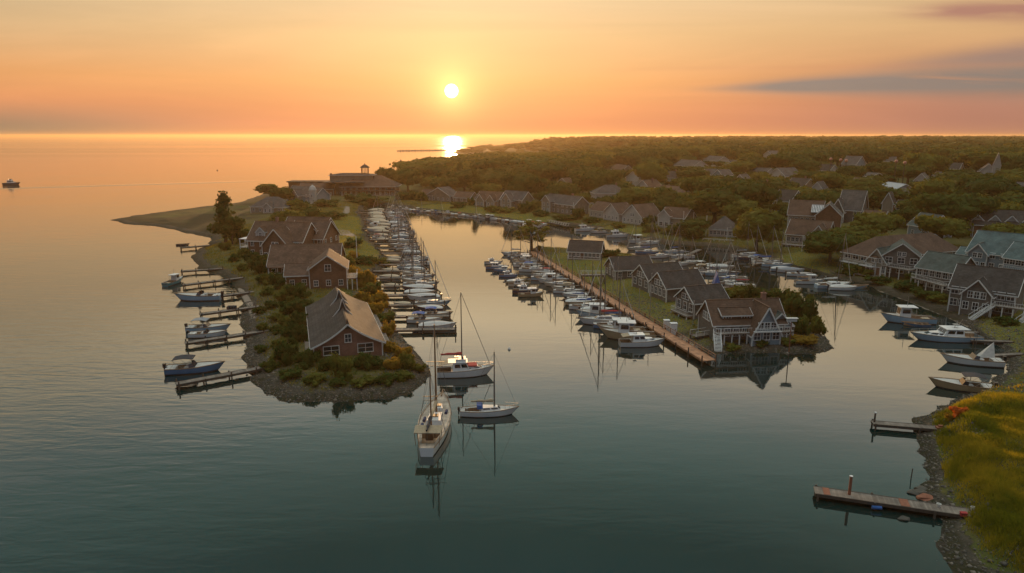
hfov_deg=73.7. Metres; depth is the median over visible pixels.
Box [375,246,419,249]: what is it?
finger pier
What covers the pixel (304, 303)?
shrub
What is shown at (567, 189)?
tree
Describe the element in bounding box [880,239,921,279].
shingle house
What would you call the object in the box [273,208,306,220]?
shrub
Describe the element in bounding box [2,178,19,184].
cabin cruiser
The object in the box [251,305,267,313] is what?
shrub
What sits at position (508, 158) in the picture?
tree
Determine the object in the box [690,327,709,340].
walkway
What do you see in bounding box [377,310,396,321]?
shrub
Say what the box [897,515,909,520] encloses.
rock
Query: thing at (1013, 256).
teal roofed house
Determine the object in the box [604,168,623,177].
tree
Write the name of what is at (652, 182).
town house
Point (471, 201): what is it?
shrub
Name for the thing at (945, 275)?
window
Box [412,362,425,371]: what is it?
shrub
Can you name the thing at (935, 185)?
tree
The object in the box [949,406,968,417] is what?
shrub
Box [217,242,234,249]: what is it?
shrub
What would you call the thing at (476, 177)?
tree
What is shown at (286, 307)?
shrub
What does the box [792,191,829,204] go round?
tree
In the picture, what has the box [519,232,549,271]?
sailboat
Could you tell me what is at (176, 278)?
fishing boat
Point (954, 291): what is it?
window
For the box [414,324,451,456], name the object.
ketch
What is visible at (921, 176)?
town house
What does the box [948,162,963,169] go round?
town house
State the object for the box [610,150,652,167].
tree
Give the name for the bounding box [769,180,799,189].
tree
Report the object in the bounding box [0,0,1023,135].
sky
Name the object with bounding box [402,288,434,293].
motorboat
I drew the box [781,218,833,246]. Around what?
house
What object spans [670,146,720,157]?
tree
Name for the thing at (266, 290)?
shrub
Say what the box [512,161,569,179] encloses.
tree
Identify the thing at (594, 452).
water
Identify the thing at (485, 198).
shore cottage
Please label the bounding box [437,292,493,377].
sailboat
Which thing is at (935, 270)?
shingle house
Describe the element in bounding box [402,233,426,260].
sailboat
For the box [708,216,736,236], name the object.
pavilion house
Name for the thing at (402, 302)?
motorboat
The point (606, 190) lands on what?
pale house
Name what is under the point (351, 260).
shrub
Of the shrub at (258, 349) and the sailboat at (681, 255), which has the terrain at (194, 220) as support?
the shrub at (258, 349)
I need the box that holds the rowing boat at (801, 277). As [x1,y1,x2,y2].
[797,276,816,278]
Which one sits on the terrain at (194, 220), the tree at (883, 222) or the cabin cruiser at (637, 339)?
the tree at (883, 222)
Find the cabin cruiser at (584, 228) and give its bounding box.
[574,223,595,231]
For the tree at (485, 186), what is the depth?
404.99 m
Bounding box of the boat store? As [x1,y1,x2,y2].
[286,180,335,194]
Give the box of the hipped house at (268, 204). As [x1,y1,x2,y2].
[249,196,291,212]
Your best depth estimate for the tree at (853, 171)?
404.73 m
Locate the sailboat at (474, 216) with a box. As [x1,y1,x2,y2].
[472,199,477,217]
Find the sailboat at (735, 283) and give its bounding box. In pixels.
[721,247,755,286]
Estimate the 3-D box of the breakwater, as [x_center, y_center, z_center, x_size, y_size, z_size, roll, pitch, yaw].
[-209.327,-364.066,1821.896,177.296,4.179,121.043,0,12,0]
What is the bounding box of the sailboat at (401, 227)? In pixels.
[394,214,412,233]
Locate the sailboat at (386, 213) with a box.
[385,196,402,214]
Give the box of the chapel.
[977,152,1000,173]
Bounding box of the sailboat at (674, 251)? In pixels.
[663,223,683,253]
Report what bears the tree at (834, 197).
on the terrain at (194, 220)
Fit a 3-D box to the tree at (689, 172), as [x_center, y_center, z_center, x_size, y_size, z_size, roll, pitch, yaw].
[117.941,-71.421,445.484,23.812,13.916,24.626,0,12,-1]
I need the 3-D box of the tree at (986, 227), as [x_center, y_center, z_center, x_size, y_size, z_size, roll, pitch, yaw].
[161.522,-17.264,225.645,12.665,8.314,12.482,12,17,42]
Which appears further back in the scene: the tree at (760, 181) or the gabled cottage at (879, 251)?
the tree at (760, 181)
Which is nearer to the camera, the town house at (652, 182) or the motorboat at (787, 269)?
the motorboat at (787, 269)
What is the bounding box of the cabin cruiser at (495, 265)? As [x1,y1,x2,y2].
[486,262,508,268]
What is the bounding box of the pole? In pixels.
[785,317,798,351]
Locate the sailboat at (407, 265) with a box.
[397,236,424,268]
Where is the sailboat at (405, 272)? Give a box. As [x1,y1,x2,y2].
[401,243,427,274]
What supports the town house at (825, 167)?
on the terrain at (194, 220)
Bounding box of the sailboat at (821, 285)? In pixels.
[814,231,851,288]
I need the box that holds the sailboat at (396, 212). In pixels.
[389,199,407,220]
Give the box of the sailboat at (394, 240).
[388,212,413,242]
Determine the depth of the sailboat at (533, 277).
192.64 m
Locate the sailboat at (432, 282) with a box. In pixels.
[403,241,439,284]
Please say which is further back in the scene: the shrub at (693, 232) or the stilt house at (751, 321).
the shrub at (693, 232)
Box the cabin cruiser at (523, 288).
[512,282,539,292]
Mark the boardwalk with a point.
(693, 351)
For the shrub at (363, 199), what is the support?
on the terrain at (194, 220)
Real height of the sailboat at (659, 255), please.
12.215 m
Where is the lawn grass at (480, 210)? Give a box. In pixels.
[333,204,1023,351]
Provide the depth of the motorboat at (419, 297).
168.79 m
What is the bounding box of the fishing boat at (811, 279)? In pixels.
[794,269,823,283]
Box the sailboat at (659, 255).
[650,225,672,257]
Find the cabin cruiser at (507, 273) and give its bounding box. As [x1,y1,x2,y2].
[499,269,518,276]
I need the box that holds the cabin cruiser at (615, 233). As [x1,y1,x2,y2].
[606,228,629,237]
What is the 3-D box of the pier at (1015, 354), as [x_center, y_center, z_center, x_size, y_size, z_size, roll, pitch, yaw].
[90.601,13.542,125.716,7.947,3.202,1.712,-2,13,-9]
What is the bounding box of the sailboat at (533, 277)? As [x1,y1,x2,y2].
[531,237,564,280]
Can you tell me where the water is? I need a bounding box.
[0,136,1007,572]
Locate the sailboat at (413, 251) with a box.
[403,229,427,258]
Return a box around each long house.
[266,243,345,273]
[966,210,1023,236]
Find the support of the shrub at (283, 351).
on the terrain at (194, 220)
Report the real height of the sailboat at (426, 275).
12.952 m
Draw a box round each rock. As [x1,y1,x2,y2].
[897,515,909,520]
[914,485,925,489]
[916,493,932,500]
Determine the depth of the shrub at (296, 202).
351.87 m
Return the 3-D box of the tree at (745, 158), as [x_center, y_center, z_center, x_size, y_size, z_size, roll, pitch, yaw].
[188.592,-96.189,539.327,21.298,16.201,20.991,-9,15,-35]
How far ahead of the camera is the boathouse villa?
309.66 m
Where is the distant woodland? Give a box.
[413,135,1023,211]
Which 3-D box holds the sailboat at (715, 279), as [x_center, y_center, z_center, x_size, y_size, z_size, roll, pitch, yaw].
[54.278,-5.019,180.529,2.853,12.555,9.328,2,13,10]
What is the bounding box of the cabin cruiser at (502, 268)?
[492,266,511,271]
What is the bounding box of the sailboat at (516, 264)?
[513,229,541,266]
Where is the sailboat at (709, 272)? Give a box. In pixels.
[699,241,726,275]
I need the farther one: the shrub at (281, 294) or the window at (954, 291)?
the shrub at (281, 294)
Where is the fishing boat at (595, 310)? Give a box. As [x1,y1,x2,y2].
[575,302,618,315]
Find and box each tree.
[206,190,244,241]
[219,214,245,243]
[253,184,277,194]
[267,186,295,199]
[374,167,388,176]
[385,167,397,180]
[389,158,455,169]
[393,166,422,190]
[412,156,447,160]
[418,162,452,176]
[419,175,439,187]
[424,157,457,165]
[428,177,459,189]
[444,156,475,162]
[444,169,471,190]
[448,153,472,157]
[450,163,469,171]
[453,154,483,157]
[455,162,463,171]
[466,168,481,193]
[469,158,511,169]
[470,182,502,191]
[474,152,497,156]
[480,151,518,154]
[481,172,502,184]
[499,171,550,193]
[500,180,507,189]
[505,157,522,167]
[507,156,581,168]
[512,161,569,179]
[514,219,550,250]
[533,191,559,200]
[549,183,580,194]
[551,180,579,186]
[557,165,590,179]
[568,154,614,167]
[571,167,615,189]
[574,192,594,202]
[580,187,590,192]
[582,152,615,165]
[593,196,616,203]
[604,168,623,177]
[609,180,632,188]
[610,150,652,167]
[612,186,656,204]
[631,159,669,182]
[636,157,673,166]
[648,198,672,211]
[651,185,677,195]
[653,191,679,201]
[657,148,691,165]
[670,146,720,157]
[670,178,683,185]
[670,197,692,207]
[674,194,692,200]
[675,166,710,179]
[675,217,710,232]
[678,176,723,194]
[681,184,746,222]
[690,145,710,159]
[695,175,718,178]
[711,145,733,157]
[715,174,740,183]
[719,199,762,222]
[720,159,756,173]
[723,178,781,205]
[732,205,787,250]
[735,177,772,185]
[737,151,762,158]
[738,154,763,166]
[739,145,776,155]
[743,156,764,167]
[749,171,771,179]
[756,150,822,167]
[759,176,784,181]
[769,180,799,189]
[778,205,787,216]
[781,147,838,162]
[785,186,815,193]
[787,159,821,171]
[789,170,824,180]
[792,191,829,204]
[803,229,866,262]
[807,189,840,203]
[809,171,847,188]
[818,188,841,192]
[824,146,864,165]
[827,223,880,237]
[835,165,867,176]
[840,186,860,190]
[844,177,888,189]
[849,209,906,233]
[855,147,890,162]
[858,235,870,241]
[861,147,885,163]
[865,161,895,173]
[865,187,897,209]
[868,187,911,208]
[879,146,905,158]
[881,164,932,183]
[888,207,920,226]
[894,199,931,212]
[903,152,952,175]
[907,177,958,194]
[908,189,1001,220]
[912,214,973,238]
[928,168,982,179]
[951,176,1023,197]
[952,149,996,171]
[955,151,1021,170]
[965,172,1009,180]
[980,148,1022,152]
[981,222,1012,229]
[989,222,1023,233]
[990,168,1023,175]
[997,200,1023,209]
[999,190,1023,196]
[1001,153,1023,169]
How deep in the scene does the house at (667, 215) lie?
288.37 m
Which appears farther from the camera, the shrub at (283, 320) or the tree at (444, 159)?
the tree at (444, 159)
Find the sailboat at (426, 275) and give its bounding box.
[402,239,434,276]
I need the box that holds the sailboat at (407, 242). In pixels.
[394,215,419,247]
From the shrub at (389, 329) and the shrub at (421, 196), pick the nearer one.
the shrub at (389, 329)
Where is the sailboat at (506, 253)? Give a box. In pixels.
[501,226,525,255]
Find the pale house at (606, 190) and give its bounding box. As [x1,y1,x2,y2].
[590,182,620,204]
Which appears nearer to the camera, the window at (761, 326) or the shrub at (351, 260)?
the window at (761, 326)
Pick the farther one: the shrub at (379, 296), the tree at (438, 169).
the tree at (438, 169)
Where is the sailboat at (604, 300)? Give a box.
[588,270,629,318]
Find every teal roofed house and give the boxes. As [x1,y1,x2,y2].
[955,230,1023,267]
[998,241,1023,269]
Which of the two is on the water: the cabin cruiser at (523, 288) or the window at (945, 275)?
the cabin cruiser at (523, 288)
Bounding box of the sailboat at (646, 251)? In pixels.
[635,222,659,253]
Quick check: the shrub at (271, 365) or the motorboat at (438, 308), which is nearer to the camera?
the shrub at (271, 365)
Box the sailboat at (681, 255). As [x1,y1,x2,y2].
[667,225,694,258]
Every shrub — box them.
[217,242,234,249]
[228,253,240,261]
[235,228,249,243]
[235,247,249,257]
[236,263,249,270]
[242,250,264,262]
[247,259,267,272]
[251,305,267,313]
[253,344,268,353]
[255,274,263,282]
[255,322,268,330]
[258,286,274,295]
[258,359,281,372]
[260,272,274,285]
[264,300,279,309]
[266,211,280,220]
[267,312,282,320]
[268,272,287,289]
[268,324,284,334]
[270,335,287,346]
[272,286,294,301]
[272,340,299,365]
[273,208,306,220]
[277,315,290,326]
[278,296,301,314]
[278,365,303,380]
[279,322,306,344]
[283,281,311,297]
[285,198,309,209]
[286,310,308,327]
[291,347,319,369]
[292,297,313,312]
[293,205,322,212]
[293,206,321,216]
[296,324,308,341]
[300,372,328,386]
[312,198,338,206]
[312,349,322,361]
[316,356,330,371]
[319,210,346,219]
[328,376,347,386]
[329,351,352,381]
[343,192,389,206]
[343,237,363,247]
[343,255,355,265]
[347,250,359,258]
[348,265,360,272]
[348,372,376,387]
[353,269,376,287]
[353,290,370,301]
[353,352,373,370]
[355,255,376,264]
[359,281,381,294]
[368,290,389,307]
[368,301,384,314]
[370,355,385,370]
[372,257,390,263]
[374,372,399,386]
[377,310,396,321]
[380,320,396,336]
[383,340,395,352]
[383,357,402,369]
[391,346,412,356]
[393,370,415,381]
[394,191,407,199]
[396,351,415,370]
[405,190,418,199]
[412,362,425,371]
[415,191,428,200]
[450,201,466,207]
[467,197,474,204]
[483,205,502,211]
[497,206,516,212]
[516,202,530,213]
[525,199,538,210]
[532,209,548,216]
[552,214,574,220]
[569,207,585,219]
[582,217,601,222]
[601,249,620,256]
[610,222,627,227]
[640,213,656,225]
[641,222,661,232]
[660,224,681,234]
[680,226,704,237]
[722,342,741,351]
[725,284,746,298]
[736,284,758,297]
[754,287,772,297]
[755,339,769,347]
[766,286,789,301]
[781,290,803,313]
[781,337,795,346]
[789,334,818,344]
[790,293,818,322]
[792,316,810,334]
[802,246,825,253]
[807,315,827,334]
[834,261,863,275]
[858,266,873,276]
[863,275,893,285]
[893,280,924,290]
[903,272,914,282]
[910,288,945,297]
[925,293,948,303]
[945,412,953,420]
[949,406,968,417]
[991,315,1020,326]
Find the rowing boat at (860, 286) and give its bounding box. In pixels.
[849,284,868,288]
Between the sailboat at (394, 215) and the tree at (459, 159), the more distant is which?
the tree at (459, 159)
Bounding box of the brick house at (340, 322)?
[305,287,388,357]
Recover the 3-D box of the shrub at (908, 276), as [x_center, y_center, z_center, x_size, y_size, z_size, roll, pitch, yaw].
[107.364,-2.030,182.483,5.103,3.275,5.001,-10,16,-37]
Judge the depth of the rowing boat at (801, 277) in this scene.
194.39 m
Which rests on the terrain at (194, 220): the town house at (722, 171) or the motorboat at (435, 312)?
the town house at (722, 171)
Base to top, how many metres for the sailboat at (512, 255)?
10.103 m
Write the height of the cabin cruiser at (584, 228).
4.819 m
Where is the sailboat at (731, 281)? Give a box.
[720,250,738,285]
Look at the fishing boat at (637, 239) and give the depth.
258.44 m
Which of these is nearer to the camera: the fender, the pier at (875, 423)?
the fender
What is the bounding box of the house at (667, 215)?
[657,206,696,227]
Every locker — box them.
[663,319,669,330]
[669,322,677,334]
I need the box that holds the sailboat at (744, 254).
[732,224,756,257]
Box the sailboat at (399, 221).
[388,206,407,230]
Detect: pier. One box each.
[175,360,277,389]
[180,244,210,249]
[181,266,223,274]
[182,275,243,288]
[184,329,268,347]
[199,304,263,316]
[215,290,254,297]
[366,230,412,232]
[366,233,413,237]
[369,237,415,241]
[372,266,429,273]
[374,241,417,244]
[374,280,436,288]
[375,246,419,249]
[376,273,433,280]
[378,256,424,260]
[379,260,426,266]
[381,251,420,255]
[388,289,440,296]
[388,299,445,308]
[390,322,456,333]
[394,310,450,319]
[662,245,702,261]
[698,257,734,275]
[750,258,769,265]
[814,475,970,518]
[871,412,942,433]
[970,336,1014,344]
[995,349,1023,356]
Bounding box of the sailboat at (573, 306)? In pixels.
[569,262,607,309]
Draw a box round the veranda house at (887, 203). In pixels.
[881,191,903,212]
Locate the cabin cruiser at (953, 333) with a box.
[910,321,983,342]
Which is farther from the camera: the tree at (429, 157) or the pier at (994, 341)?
the tree at (429, 157)
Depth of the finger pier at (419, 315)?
151.50 m
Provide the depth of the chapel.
431.55 m
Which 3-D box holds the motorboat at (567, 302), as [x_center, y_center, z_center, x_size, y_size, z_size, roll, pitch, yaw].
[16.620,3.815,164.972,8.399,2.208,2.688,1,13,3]
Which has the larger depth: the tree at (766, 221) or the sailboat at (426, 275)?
the tree at (766, 221)
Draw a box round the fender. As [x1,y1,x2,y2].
[871,506,881,509]
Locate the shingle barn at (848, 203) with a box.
[834,189,868,222]
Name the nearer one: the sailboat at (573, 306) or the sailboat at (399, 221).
the sailboat at (573, 306)
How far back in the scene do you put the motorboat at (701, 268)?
205.36 m
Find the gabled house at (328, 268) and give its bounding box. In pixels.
[283,248,357,289]
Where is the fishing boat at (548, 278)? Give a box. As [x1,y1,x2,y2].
[536,273,566,283]
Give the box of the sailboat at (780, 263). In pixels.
[762,228,793,266]
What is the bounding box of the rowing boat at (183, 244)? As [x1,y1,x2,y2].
[176,243,189,245]
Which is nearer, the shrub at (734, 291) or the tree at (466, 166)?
the shrub at (734, 291)
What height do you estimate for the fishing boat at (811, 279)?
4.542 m
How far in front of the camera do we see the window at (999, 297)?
149.46 m
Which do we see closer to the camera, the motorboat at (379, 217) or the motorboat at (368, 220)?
the motorboat at (368, 220)
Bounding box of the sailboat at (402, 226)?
[391,205,414,232]
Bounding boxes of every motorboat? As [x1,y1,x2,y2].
[162,354,224,375]
[174,290,223,300]
[184,317,230,332]
[187,329,226,337]
[366,218,386,221]
[366,227,386,231]
[367,209,384,211]
[367,212,384,214]
[370,216,386,218]
[370,219,389,221]
[371,235,386,238]
[373,229,389,231]
[378,274,400,276]
[387,258,400,262]
[391,234,408,238]
[393,301,411,303]
[401,284,434,289]
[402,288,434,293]
[403,267,426,269]
[406,311,442,323]
[407,293,441,300]
[416,305,444,310]
[416,321,456,327]
[420,306,452,314]
[505,279,523,282]
[520,261,544,266]
[521,222,547,227]
[531,267,553,272]
[547,220,569,226]
[550,282,575,288]
[562,292,588,296]
[563,298,597,305]
[578,306,613,309]
[589,228,606,232]
[692,263,718,270]
[694,260,712,266]
[705,264,734,269]
[749,254,770,261]
[769,266,787,270]
[776,267,804,272]
[785,271,812,276]
[827,284,857,290]
[928,372,997,392]
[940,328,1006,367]
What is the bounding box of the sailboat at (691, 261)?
[681,236,697,264]
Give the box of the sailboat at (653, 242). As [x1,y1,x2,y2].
[638,213,660,244]
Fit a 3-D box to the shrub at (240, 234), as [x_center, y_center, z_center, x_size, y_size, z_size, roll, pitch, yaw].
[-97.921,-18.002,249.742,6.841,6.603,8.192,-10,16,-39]
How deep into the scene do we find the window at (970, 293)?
151.52 m
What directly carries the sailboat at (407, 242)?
on the water
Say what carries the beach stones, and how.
on the terrain at (194, 220)
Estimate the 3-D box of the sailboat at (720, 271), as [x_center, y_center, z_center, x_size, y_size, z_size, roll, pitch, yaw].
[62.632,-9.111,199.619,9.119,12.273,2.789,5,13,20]
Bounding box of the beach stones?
[234,289,1023,572]
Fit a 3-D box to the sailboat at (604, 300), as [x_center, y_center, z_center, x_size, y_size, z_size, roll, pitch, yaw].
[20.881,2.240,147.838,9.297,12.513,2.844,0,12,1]
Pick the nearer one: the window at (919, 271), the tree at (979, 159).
the window at (919, 271)
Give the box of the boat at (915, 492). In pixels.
[907,489,925,495]
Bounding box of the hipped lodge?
[840,232,958,274]
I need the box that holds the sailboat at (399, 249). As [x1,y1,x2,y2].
[396,223,419,251]
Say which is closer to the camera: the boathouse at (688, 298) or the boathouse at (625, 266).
the boathouse at (688, 298)
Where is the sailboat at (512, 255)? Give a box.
[508,229,529,257]
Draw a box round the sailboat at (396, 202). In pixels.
[387,189,402,211]
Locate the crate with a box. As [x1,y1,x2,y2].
[959,511,967,516]
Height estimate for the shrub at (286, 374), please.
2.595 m
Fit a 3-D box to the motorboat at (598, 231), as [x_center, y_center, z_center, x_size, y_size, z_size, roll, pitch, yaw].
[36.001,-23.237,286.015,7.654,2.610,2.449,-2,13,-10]
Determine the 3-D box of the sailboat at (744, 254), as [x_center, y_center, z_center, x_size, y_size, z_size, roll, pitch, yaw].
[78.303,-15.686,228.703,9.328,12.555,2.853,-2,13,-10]
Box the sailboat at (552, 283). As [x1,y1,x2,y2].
[543,247,573,286]
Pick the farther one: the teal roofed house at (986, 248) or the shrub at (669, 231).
the shrub at (669, 231)
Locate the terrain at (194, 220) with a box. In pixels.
[112,146,1023,572]
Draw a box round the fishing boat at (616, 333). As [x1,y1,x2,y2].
[600,320,655,339]
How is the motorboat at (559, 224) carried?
in the water
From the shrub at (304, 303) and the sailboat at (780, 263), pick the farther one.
the sailboat at (780, 263)
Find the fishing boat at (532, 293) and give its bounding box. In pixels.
[518,287,544,296]
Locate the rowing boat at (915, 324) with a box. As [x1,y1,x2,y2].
[901,321,931,326]
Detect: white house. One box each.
[625,172,641,185]
[659,184,688,192]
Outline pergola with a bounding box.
[580,270,604,285]
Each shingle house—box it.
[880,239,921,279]
[910,250,976,293]
[947,263,1023,322]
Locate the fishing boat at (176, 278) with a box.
[161,269,182,286]
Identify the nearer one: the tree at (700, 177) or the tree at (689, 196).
the tree at (689, 196)
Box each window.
[313,280,318,286]
[323,345,339,355]
[324,264,330,271]
[326,280,330,285]
[344,334,351,342]
[357,342,373,352]
[677,298,680,307]
[683,301,686,310]
[688,303,692,312]
[753,333,760,340]
[758,322,763,329]
[763,333,770,339]
[764,322,770,329]
[770,322,776,328]
[772,332,779,339]
[885,256,892,262]
[897,257,904,263]
[910,258,917,264]
[916,269,922,274]
[923,270,928,275]
[929,271,934,276]
[935,272,941,277]
[942,273,947,279]
[949,297,957,305]
[951,286,958,293]
[962,301,968,308]
[967,290,973,297]
[971,302,978,310]
[973,291,979,298]
[980,292,986,299]
[995,307,1002,311]
[996,292,1004,299]
[1004,308,1012,313]
[1006,293,1015,301]
[1009,260,1015,264]
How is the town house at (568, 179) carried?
on the terrain at (194, 220)
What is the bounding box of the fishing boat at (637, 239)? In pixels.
[627,234,648,243]
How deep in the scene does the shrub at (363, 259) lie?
210.33 m
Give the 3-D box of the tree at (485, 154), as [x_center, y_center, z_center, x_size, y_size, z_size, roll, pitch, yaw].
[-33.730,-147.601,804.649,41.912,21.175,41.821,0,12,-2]
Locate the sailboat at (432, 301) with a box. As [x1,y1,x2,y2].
[415,262,450,304]
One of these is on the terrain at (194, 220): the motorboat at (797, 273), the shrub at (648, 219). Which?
the shrub at (648, 219)
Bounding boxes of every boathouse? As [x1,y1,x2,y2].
[567,239,604,260]
[603,255,652,279]
[630,261,682,292]
[647,268,705,301]
[671,283,729,319]
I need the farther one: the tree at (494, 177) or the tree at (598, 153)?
the tree at (598, 153)
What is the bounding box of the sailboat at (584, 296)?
[567,265,595,298]
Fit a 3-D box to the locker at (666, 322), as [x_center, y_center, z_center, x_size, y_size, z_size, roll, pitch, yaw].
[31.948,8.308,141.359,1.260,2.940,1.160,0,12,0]
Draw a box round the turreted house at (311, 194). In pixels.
[286,185,330,203]
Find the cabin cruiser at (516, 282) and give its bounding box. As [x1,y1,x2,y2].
[508,278,530,286]
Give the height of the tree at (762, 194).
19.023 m
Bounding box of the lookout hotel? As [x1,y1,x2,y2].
[322,163,401,195]
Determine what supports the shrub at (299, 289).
on the terrain at (194, 220)
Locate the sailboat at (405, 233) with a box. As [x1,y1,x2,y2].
[392,211,414,234]
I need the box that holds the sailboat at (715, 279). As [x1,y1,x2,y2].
[711,244,720,283]
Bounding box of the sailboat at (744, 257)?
[738,227,766,259]
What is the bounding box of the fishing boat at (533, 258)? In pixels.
[512,253,536,261]
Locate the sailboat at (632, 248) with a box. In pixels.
[626,223,648,250]
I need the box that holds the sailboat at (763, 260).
[752,227,783,262]
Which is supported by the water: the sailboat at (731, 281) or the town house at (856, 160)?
the sailboat at (731, 281)
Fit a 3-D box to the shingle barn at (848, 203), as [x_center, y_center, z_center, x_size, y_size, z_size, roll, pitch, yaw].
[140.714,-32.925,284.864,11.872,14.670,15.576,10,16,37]
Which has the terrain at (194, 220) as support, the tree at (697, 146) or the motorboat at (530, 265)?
the tree at (697, 146)
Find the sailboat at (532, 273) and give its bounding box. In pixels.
[531,242,559,274]
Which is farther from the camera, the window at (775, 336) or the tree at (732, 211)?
the tree at (732, 211)
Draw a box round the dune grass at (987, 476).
[931,390,1023,572]
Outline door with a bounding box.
[875,267,880,274]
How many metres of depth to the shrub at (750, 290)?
164.63 m
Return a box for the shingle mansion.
[239,216,340,254]
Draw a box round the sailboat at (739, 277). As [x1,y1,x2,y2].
[718,241,747,280]
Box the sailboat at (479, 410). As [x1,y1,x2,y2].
[458,351,518,417]
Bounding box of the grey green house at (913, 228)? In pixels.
[907,212,951,237]
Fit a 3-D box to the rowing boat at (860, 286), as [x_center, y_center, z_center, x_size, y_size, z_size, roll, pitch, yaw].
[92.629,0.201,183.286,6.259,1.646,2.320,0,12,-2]
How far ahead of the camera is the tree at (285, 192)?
393.19 m
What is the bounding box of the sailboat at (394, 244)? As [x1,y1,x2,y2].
[388,215,414,246]
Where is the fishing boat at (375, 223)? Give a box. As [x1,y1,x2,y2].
[368,221,386,226]
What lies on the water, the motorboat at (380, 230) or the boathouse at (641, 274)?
the motorboat at (380, 230)
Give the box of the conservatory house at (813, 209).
[787,199,842,226]
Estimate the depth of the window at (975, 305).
151.22 m
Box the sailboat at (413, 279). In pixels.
[400,243,431,281]
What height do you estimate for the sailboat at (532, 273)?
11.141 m
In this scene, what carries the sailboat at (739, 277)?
on the water
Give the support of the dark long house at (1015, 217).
on the terrain at (194, 220)
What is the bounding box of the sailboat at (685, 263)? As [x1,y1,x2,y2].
[664,234,689,265]
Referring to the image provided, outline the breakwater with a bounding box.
[397,149,458,150]
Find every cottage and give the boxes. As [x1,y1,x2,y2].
[422,186,455,201]
[452,191,476,202]
[474,191,503,206]
[500,190,533,208]
[853,245,891,276]
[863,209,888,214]
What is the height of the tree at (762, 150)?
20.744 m
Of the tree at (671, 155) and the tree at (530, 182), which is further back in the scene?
the tree at (671, 155)
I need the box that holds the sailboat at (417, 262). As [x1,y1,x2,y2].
[399,227,429,264]
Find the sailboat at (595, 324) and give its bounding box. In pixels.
[593,274,636,328]
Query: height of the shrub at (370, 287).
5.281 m
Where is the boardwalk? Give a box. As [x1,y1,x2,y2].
[527,248,716,365]
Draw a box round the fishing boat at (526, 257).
[513,255,538,262]
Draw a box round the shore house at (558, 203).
[541,193,589,214]
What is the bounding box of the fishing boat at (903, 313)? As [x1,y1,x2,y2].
[880,297,937,324]
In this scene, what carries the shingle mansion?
on the terrain at (194, 220)
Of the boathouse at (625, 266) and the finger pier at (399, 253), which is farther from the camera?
the finger pier at (399, 253)
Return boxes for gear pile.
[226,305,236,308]
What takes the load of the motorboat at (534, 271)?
on the water
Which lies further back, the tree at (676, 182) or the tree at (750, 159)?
the tree at (750, 159)
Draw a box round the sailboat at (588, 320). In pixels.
[578,255,631,324]
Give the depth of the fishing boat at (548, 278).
188.21 m
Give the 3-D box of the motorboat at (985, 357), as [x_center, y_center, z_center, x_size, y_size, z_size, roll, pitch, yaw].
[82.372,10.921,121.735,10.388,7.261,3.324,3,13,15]
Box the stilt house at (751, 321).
[696,291,794,350]
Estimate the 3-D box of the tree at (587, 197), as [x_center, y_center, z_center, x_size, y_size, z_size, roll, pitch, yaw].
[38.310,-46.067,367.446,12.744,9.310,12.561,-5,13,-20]
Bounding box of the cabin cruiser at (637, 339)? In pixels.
[618,325,664,347]
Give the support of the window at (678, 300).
in the boathouse at (688, 298)
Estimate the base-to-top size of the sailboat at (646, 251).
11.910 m
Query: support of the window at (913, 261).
in the shingle house at (901, 256)
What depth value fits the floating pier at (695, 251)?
231.18 m
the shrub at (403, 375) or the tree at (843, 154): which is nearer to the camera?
the shrub at (403, 375)
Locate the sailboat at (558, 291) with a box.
[553,253,583,293]
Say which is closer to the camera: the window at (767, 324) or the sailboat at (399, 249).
the window at (767, 324)
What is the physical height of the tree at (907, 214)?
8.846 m
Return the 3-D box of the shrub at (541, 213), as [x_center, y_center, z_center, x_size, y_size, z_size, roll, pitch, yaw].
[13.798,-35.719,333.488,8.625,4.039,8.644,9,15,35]
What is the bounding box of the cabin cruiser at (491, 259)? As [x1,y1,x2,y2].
[484,256,501,263]
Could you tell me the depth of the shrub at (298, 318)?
138.85 m
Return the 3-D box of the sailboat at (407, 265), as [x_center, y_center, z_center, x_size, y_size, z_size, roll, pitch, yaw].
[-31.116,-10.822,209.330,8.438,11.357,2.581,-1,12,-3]
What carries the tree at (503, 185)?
on the terrain at (194, 220)
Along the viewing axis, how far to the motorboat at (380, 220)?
315.95 m
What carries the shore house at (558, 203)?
on the terrain at (194, 220)
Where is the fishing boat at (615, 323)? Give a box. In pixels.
[597,312,645,330]
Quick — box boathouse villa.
[589,201,659,224]
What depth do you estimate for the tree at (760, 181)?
353.56 m
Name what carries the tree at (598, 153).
on the terrain at (194, 220)
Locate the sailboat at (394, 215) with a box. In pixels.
[387,203,405,221]
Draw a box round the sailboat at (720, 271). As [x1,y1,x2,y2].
[711,242,741,274]
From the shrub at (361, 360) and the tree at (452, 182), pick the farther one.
the tree at (452, 182)
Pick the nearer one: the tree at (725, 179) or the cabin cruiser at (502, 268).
the cabin cruiser at (502, 268)
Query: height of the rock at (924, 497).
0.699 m
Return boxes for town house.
[558,177,571,182]
[611,164,631,169]
[636,178,660,187]
[664,169,678,183]
[703,155,728,166]
[706,169,716,175]
[712,169,733,175]
[737,174,749,178]
[745,167,772,173]
[763,150,777,157]
[770,167,797,177]
[772,189,799,210]
[790,176,812,186]
[812,181,827,189]
[819,163,837,170]
[841,156,865,165]
[864,172,882,176]
[882,182,910,188]
[883,157,895,161]
[913,172,928,181]
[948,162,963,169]
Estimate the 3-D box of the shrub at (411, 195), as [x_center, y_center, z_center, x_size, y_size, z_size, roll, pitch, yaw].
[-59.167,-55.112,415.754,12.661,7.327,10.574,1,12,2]
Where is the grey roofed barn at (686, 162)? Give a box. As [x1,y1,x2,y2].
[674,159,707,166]

